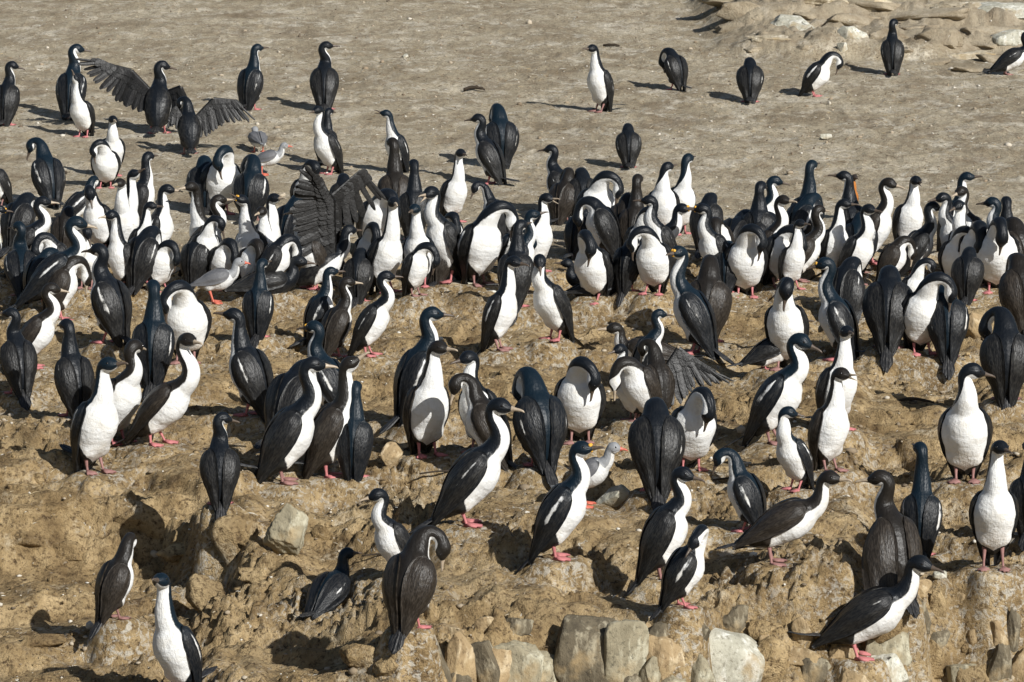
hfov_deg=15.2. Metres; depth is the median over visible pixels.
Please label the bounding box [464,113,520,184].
cormorant
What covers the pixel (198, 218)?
cormorant
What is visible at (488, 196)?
cormorant
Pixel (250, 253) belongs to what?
cormorant
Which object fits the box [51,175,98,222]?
cormorant
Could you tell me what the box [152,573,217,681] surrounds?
cormorant
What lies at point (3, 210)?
cormorant
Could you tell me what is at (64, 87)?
cormorant
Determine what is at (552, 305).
cormorant
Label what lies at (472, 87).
stick
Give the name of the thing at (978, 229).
cormorant
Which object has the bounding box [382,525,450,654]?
cormorant
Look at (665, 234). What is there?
cormorant
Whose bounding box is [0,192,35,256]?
cormorant
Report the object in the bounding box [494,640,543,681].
rock
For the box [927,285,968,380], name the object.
cormorant
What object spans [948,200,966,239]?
cormorant
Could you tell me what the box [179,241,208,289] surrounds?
cormorant
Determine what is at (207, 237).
cormorant
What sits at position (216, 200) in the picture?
cormorant
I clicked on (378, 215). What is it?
cormorant
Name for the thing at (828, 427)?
cormorant
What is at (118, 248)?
cormorant
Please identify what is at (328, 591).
cormorant
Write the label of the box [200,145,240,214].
cormorant
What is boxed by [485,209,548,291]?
cormorant
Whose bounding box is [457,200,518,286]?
cormorant
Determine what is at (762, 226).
cormorant
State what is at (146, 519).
rock
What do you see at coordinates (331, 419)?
cormorant
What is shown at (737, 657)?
rock
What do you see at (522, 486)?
pebbles
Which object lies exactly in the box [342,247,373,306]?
cormorant
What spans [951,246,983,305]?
cormorant
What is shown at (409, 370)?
cormorant
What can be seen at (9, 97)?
cormorant
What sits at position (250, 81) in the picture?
cormorant
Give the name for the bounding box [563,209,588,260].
cormorant
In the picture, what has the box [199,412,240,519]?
cormorant
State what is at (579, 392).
cormorant
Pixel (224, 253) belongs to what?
cormorant
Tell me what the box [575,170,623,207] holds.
cormorant
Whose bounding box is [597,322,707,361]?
cormorant
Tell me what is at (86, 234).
cormorant
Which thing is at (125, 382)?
cormorant
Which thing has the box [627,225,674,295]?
cormorant
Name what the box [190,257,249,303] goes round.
gull
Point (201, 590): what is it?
rock
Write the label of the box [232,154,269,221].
cormorant
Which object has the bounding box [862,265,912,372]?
cormorant
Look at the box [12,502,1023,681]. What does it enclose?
rock ledge
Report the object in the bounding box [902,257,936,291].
cormorant
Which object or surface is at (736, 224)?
cormorant
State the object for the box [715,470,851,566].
cormorant
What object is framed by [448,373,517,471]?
cormorant
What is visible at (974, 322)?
rock
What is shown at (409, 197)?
cormorant
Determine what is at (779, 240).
cormorant
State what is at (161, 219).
cormorant
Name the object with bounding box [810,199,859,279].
cormorant
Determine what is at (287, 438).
cormorant
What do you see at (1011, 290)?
cormorant
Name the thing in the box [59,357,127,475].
cormorant
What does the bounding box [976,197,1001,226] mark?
cormorant
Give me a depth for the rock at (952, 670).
19.18 m
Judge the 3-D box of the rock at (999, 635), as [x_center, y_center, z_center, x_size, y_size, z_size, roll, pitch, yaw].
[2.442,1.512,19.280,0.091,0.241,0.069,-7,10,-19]
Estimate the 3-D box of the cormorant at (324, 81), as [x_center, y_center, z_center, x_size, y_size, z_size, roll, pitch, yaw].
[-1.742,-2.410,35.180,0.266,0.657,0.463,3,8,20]
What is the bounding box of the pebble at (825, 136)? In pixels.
[820,134,831,138]
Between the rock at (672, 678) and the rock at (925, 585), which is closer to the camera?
the rock at (672, 678)
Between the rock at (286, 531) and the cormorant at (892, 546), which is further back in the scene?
the rock at (286, 531)
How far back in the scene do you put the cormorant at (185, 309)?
23.88 m
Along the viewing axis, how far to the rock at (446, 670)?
18.14 m
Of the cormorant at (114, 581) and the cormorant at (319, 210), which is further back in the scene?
the cormorant at (319, 210)
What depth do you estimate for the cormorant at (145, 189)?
29.19 m
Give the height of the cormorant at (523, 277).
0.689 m
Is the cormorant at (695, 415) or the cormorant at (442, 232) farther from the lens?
the cormorant at (442, 232)
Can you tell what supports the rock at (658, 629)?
on the ground
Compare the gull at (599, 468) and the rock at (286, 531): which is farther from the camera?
the gull at (599, 468)
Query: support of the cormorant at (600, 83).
on the ground
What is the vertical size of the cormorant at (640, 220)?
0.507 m
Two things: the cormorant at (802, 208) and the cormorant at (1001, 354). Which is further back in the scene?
the cormorant at (802, 208)
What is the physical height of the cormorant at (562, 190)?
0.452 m
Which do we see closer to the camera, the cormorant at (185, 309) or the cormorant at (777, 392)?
the cormorant at (777, 392)
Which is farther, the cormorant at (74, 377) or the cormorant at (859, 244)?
the cormorant at (859, 244)
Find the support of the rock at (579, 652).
on the ground
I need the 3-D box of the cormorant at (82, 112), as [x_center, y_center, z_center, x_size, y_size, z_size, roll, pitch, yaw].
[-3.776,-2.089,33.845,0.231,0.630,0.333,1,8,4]
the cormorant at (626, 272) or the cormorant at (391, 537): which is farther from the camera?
the cormorant at (626, 272)
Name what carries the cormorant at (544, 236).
on the ground
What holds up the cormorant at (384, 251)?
on the ground
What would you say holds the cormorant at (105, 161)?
on the ground
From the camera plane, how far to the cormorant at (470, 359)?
21.55 m
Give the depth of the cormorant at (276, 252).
25.79 m
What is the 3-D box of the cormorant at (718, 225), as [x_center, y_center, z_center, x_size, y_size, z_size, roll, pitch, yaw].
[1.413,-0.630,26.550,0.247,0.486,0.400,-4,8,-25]
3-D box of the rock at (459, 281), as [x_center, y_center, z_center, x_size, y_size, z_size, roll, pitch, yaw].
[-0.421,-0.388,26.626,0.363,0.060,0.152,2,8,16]
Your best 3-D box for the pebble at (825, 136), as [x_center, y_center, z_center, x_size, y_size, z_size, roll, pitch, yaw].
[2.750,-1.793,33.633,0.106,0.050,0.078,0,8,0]
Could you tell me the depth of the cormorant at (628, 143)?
31.97 m
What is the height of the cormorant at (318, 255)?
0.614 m
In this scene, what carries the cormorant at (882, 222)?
on the ground
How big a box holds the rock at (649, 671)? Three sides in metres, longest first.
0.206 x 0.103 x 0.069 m
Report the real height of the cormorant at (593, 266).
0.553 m
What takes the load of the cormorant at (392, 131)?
on the ground
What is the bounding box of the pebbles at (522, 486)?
[0,0,1023,681]
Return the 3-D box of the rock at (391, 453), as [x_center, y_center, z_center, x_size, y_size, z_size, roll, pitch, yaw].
[-0.676,0.639,21.521,0.119,0.154,0.074,36,-11,-29]
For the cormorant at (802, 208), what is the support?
on the ground
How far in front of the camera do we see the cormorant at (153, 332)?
22.84 m
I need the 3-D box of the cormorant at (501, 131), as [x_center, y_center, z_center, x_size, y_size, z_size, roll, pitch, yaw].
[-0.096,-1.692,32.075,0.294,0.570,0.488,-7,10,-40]
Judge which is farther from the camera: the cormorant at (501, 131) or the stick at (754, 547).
the cormorant at (501, 131)
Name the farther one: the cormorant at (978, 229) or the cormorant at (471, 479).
the cormorant at (978, 229)
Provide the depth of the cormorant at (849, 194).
27.18 m
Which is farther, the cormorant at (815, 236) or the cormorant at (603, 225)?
the cormorant at (603, 225)
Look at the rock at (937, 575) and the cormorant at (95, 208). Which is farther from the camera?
the cormorant at (95, 208)
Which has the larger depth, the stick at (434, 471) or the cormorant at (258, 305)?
the cormorant at (258, 305)
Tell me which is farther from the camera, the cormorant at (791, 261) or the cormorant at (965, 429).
the cormorant at (791, 261)
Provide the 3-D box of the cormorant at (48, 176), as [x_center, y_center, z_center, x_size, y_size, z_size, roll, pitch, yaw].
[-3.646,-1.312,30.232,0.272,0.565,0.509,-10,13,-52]
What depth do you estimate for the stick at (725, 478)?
21.10 m
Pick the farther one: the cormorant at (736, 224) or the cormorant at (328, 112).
the cormorant at (328, 112)
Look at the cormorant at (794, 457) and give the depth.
20.65 m
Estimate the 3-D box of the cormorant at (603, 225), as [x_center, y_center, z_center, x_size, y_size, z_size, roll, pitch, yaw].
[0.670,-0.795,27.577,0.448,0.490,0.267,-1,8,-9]
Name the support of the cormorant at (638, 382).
on the ground
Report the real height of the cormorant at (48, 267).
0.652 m
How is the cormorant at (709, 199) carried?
on the ground
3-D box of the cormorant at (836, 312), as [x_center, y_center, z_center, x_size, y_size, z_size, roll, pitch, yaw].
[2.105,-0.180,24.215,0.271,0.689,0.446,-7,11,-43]
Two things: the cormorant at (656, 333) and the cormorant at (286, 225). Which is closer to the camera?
the cormorant at (656, 333)
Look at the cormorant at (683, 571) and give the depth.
18.52 m
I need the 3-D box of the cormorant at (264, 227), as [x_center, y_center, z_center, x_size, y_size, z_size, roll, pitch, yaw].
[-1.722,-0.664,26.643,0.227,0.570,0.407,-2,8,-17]
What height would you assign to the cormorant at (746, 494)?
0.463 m
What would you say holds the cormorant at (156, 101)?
on the ground
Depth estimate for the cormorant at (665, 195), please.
28.57 m
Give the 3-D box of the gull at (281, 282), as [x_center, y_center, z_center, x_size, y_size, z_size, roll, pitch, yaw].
[-1.691,-0.419,25.813,0.751,0.304,0.278,-3,8,-20]
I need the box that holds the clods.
[0,263,1023,681]
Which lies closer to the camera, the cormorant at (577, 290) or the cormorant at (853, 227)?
the cormorant at (577, 290)
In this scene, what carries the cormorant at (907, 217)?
on the ground
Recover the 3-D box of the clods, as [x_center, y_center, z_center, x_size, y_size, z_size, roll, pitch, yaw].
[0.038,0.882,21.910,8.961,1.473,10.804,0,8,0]
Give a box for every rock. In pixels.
[113,502,171,539]
[185,573,224,612]
[209,512,258,568]
[263,503,308,555]
[380,441,402,467]
[436,638,451,681]
[445,280,475,284]
[445,631,476,681]
[471,640,499,681]
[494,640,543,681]
[553,614,615,681]
[596,484,629,507]
[604,619,648,681]
[639,656,660,681]
[648,621,666,636]
[661,675,686,681]
[709,628,764,681]
[790,647,820,665]
[837,42,847,51]
[860,650,908,681]
[918,579,931,597]
[932,571,946,578]
[946,663,975,681]
[965,312,982,338]
[990,620,1007,645]
[1007,607,1020,651]
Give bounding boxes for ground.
[0,0,1023,681]
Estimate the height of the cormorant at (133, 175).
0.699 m
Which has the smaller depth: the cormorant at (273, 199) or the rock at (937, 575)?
the rock at (937, 575)
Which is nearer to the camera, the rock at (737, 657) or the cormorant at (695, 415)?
the rock at (737, 657)
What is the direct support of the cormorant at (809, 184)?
on the ground
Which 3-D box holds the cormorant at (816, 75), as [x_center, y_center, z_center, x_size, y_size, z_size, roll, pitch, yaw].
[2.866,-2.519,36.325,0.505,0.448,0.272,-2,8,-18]
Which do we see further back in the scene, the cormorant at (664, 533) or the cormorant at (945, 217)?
the cormorant at (945, 217)
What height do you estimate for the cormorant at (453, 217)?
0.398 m
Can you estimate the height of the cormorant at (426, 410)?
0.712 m
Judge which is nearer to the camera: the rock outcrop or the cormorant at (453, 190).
the cormorant at (453, 190)
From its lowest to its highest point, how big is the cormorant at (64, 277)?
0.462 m
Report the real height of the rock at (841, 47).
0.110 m
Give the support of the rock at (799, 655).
on the ground
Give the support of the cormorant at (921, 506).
on the ground
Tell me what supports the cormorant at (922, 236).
on the ground
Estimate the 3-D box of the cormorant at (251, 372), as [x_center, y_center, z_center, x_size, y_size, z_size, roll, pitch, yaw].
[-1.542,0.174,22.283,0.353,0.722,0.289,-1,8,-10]
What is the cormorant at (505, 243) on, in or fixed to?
on the ground
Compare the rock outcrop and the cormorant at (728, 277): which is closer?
the cormorant at (728, 277)
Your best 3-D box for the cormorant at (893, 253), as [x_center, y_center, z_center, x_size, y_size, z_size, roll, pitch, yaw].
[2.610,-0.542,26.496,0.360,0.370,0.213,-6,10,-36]
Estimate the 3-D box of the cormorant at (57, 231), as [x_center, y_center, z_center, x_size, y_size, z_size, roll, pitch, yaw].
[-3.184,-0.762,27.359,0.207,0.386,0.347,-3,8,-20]
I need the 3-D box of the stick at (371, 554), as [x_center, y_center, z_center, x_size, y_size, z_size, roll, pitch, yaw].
[-0.666,1.110,19.959,0.233,0.016,0.014,0,8,-3]
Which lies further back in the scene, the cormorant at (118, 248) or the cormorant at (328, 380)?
the cormorant at (118, 248)
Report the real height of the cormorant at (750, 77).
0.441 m
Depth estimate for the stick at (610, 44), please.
39.72 m
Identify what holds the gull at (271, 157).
on the ground
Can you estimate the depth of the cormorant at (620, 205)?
27.74 m
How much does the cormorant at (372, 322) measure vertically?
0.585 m
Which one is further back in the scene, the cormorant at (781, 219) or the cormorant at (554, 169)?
the cormorant at (554, 169)
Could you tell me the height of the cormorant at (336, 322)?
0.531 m
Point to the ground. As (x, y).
(184, 32)
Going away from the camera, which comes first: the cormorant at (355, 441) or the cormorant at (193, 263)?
the cormorant at (355, 441)
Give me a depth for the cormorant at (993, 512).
19.30 m
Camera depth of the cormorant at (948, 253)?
26.49 m
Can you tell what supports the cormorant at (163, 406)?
on the ground
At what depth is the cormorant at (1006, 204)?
26.76 m
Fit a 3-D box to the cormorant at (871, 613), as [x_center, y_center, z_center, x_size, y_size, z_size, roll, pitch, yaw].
[1.734,1.301,18.884,0.770,0.524,0.292,1,8,4]
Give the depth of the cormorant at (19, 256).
26.23 m
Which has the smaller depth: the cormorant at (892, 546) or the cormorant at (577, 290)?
the cormorant at (892, 546)
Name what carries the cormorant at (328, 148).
on the ground
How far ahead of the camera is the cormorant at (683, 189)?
28.84 m
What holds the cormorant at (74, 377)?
on the ground
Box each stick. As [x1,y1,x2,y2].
[361,553,380,555]
[419,470,448,473]
[463,85,484,91]
[603,43,619,45]
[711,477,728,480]
[733,546,778,549]
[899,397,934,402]
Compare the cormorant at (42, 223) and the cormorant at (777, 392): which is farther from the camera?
the cormorant at (42, 223)
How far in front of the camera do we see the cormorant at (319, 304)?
24.64 m
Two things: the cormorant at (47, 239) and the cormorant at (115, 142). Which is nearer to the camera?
the cormorant at (47, 239)
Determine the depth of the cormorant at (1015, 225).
26.34 m
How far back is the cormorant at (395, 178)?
29.31 m
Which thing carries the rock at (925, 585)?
on the ground
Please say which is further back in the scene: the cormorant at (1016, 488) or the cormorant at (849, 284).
the cormorant at (849, 284)
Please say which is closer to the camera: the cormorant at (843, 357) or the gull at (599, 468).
the gull at (599, 468)
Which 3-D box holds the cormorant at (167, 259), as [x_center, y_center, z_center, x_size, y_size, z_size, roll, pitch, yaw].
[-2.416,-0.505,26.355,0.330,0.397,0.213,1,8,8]
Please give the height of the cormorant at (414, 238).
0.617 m
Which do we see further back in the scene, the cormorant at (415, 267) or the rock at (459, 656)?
the cormorant at (415, 267)
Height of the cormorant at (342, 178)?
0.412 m
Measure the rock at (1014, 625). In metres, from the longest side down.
0.303 x 0.068 x 0.064 m
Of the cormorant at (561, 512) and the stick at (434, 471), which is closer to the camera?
the cormorant at (561, 512)
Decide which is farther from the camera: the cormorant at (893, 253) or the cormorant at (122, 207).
the cormorant at (122, 207)
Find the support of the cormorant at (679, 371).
on the ground
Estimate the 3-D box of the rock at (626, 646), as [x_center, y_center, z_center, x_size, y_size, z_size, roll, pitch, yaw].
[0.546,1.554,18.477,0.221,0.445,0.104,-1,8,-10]
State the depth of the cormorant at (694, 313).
24.37 m
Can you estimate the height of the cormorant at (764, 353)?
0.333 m
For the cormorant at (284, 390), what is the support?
on the ground
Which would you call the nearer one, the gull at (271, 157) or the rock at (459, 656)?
the rock at (459, 656)
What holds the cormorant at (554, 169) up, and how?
on the ground
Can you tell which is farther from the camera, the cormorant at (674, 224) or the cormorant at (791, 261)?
the cormorant at (674, 224)
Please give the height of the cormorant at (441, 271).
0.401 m
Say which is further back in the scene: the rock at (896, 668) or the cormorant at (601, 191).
the cormorant at (601, 191)
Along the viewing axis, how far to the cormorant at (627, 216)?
27.64 m
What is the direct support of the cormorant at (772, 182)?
on the ground
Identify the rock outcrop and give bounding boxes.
[697,0,1023,72]
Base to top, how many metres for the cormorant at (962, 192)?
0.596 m
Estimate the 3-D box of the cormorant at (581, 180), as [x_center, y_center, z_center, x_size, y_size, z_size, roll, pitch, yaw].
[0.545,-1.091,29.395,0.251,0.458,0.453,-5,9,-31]
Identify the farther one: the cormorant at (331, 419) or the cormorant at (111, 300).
the cormorant at (111, 300)
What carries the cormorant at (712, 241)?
on the ground
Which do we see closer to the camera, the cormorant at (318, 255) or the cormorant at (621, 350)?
the cormorant at (621, 350)
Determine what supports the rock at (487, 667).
on the rock ledge
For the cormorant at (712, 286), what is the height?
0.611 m
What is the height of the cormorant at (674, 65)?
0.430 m
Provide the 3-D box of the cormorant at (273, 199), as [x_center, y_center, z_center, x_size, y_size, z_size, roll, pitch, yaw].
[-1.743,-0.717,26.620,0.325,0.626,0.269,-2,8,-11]
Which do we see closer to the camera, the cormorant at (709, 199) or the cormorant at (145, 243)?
the cormorant at (145, 243)
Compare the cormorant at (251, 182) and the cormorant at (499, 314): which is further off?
the cormorant at (251, 182)
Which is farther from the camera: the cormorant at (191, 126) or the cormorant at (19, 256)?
the cormorant at (191, 126)
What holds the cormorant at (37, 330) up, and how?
on the ground
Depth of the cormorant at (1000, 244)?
26.18 m
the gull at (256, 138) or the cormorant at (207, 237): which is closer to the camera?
the cormorant at (207, 237)
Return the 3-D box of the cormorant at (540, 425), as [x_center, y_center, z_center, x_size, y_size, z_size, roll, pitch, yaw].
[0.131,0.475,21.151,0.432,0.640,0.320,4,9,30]
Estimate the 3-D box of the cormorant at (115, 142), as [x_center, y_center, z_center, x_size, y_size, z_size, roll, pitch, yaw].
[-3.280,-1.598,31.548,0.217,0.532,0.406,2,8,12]
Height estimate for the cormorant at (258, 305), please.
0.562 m
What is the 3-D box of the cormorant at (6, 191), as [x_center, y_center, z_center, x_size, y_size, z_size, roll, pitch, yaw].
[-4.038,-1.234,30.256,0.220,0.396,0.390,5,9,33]
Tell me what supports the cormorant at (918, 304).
on the ground
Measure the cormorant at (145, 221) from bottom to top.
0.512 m
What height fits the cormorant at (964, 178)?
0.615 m
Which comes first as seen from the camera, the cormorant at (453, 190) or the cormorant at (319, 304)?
the cormorant at (319, 304)
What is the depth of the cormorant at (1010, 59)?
37.56 m
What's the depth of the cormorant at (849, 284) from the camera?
25.33 m
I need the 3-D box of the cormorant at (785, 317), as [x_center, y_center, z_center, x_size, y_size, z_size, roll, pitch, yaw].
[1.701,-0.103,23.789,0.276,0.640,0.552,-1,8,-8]
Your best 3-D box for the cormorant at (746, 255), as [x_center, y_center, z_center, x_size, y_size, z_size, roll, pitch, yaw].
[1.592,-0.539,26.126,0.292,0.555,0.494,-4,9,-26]
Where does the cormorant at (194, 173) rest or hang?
on the ground
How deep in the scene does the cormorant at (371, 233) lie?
26.33 m
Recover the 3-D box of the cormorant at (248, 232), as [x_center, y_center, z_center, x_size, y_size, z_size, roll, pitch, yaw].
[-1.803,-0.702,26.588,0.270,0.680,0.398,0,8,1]
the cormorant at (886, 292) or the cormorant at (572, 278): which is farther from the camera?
the cormorant at (572, 278)
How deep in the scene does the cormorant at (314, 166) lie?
29.19 m
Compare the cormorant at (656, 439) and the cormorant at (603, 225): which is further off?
the cormorant at (603, 225)
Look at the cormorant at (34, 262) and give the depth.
25.88 m
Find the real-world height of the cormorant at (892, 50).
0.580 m
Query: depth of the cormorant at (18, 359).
23.03 m
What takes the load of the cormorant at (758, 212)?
on the ground
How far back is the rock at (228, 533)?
20.04 m
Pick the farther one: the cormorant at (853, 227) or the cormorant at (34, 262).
the cormorant at (853, 227)
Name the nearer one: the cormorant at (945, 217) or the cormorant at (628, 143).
the cormorant at (945, 217)
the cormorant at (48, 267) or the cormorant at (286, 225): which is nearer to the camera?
the cormorant at (48, 267)
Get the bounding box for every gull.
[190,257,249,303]
[222,255,316,295]
[247,126,267,152]
[257,142,291,175]
[551,442,627,508]
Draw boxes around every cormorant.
[0,61,24,126]
[0,168,17,205]
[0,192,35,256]
[0,196,59,277]
[0,205,12,249]
[0,283,68,368]
[0,307,37,410]
[2,216,97,311]
[3,221,35,298]
[23,247,58,303]
[24,255,91,323]
[26,137,65,207]
[31,232,79,279]
[50,206,77,247]
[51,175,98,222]
[54,318,94,417]
[55,44,91,120]
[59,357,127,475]
[70,69,98,137]
[75,58,186,133]
[76,228,96,289]
[81,243,131,348]
[83,184,110,247]
[88,532,136,639]
[89,139,120,188]
[98,210,129,284]
[103,115,125,176]
[109,168,144,243]
[110,332,202,446]
[110,339,145,445]
[111,178,132,233]
[125,225,161,294]
[128,201,163,240]
[131,279,174,398]
[136,151,157,220]
[145,240,180,292]
[151,184,182,240]
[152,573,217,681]
[160,280,211,364]
[166,96,254,153]
[171,194,234,276]
[178,181,221,240]
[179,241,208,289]
[186,155,212,214]
[191,215,225,272]
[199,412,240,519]
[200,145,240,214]
[207,238,238,291]
[213,308,273,422]
[229,193,267,250]
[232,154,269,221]
[236,193,285,280]
[236,238,263,278]
[237,44,268,110]
[240,356,337,485]
[242,258,273,347]
[254,206,275,243]
[254,359,318,448]
[258,234,301,272]
[277,195,300,258]
[283,211,337,289]
[288,266,344,347]
[290,159,320,197]
[290,165,385,289]
[294,352,369,478]
[296,320,339,404]
[299,547,362,620]
[306,277,362,356]
[309,41,339,109]
[309,106,354,174]
[314,108,337,165]
[330,173,349,225]
[336,380,373,481]
[337,270,403,358]
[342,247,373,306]
[352,222,380,256]
[355,188,401,237]
[359,488,409,561]
[367,197,402,294]
[375,110,420,172]
[377,137,408,227]
[378,306,454,434]
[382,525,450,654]
[394,242,440,296]
[399,159,428,239]
[402,204,434,287]
[402,340,457,458]
[409,397,524,533]
[418,186,461,283]
[428,257,449,286]
[440,149,466,222]
[444,211,462,233]
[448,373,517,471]
[450,350,496,452]
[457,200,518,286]
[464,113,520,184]
[470,181,508,237]
[477,256,528,353]
[485,103,519,168]
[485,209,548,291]
[493,229,536,266]
[497,219,533,326]
[512,366,567,487]
[514,440,604,574]
[532,254,584,347]
[533,193,558,271]
[537,144,572,216]
[547,167,574,225]
[553,259,636,286]
[554,356,605,444]
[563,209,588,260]
[564,279,616,295]
[570,167,592,212]
[572,196,620,256]
[574,229,613,304]
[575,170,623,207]
[582,44,625,112]
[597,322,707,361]
[608,344,641,421]
[608,356,661,420]
[611,192,630,217]
[612,239,639,307]
[615,123,641,168]
[618,174,643,246]
[623,206,657,244]
[623,466,704,597]
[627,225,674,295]
[628,397,685,509]
[631,309,672,366]
[633,195,695,277]
[637,338,732,409]
[640,203,693,243]
[646,161,679,224]
[649,524,708,620]
[658,47,690,90]
[665,245,736,366]
[671,153,695,235]
[671,386,717,471]
[685,203,728,256]
[689,192,723,258]
[690,254,731,348]
[697,216,733,258]
[712,448,766,532]
[714,240,736,292]
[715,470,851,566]
[720,333,821,448]
[723,209,749,241]
[724,223,767,298]
[726,320,813,369]
[736,57,763,103]
[742,181,774,227]
[754,211,775,230]
[762,224,807,287]
[764,195,796,281]
[764,277,809,370]
[765,176,789,213]
[776,406,815,492]
[778,219,810,289]
[786,51,843,96]
[786,192,824,234]
[788,555,944,661]
[790,160,822,219]
[797,204,829,282]
[805,325,856,430]
[806,257,864,360]
[808,367,858,472]
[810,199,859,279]
[828,171,861,224]
[833,256,865,323]
[838,204,881,285]
[845,212,877,274]
[855,470,921,618]
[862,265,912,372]
[868,235,916,284]
[870,177,904,264]
[880,19,904,75]
[892,175,923,239]
[899,201,939,276]
[900,272,957,356]
[900,441,942,558]
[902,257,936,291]
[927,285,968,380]
[928,192,952,243]
[933,172,982,251]
[937,363,995,483]
[938,225,969,276]
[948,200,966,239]
[951,186,981,225]
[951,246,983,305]
[958,220,987,285]
[969,440,1018,571]
[973,216,1019,294]
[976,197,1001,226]
[978,306,1023,409]
[979,32,1023,74]
[998,252,1023,334]
[1000,196,1012,218]
[1006,216,1023,254]
[1009,442,1023,550]
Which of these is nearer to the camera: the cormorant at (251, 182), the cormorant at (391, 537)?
the cormorant at (391, 537)
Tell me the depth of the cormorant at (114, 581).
19.14 m

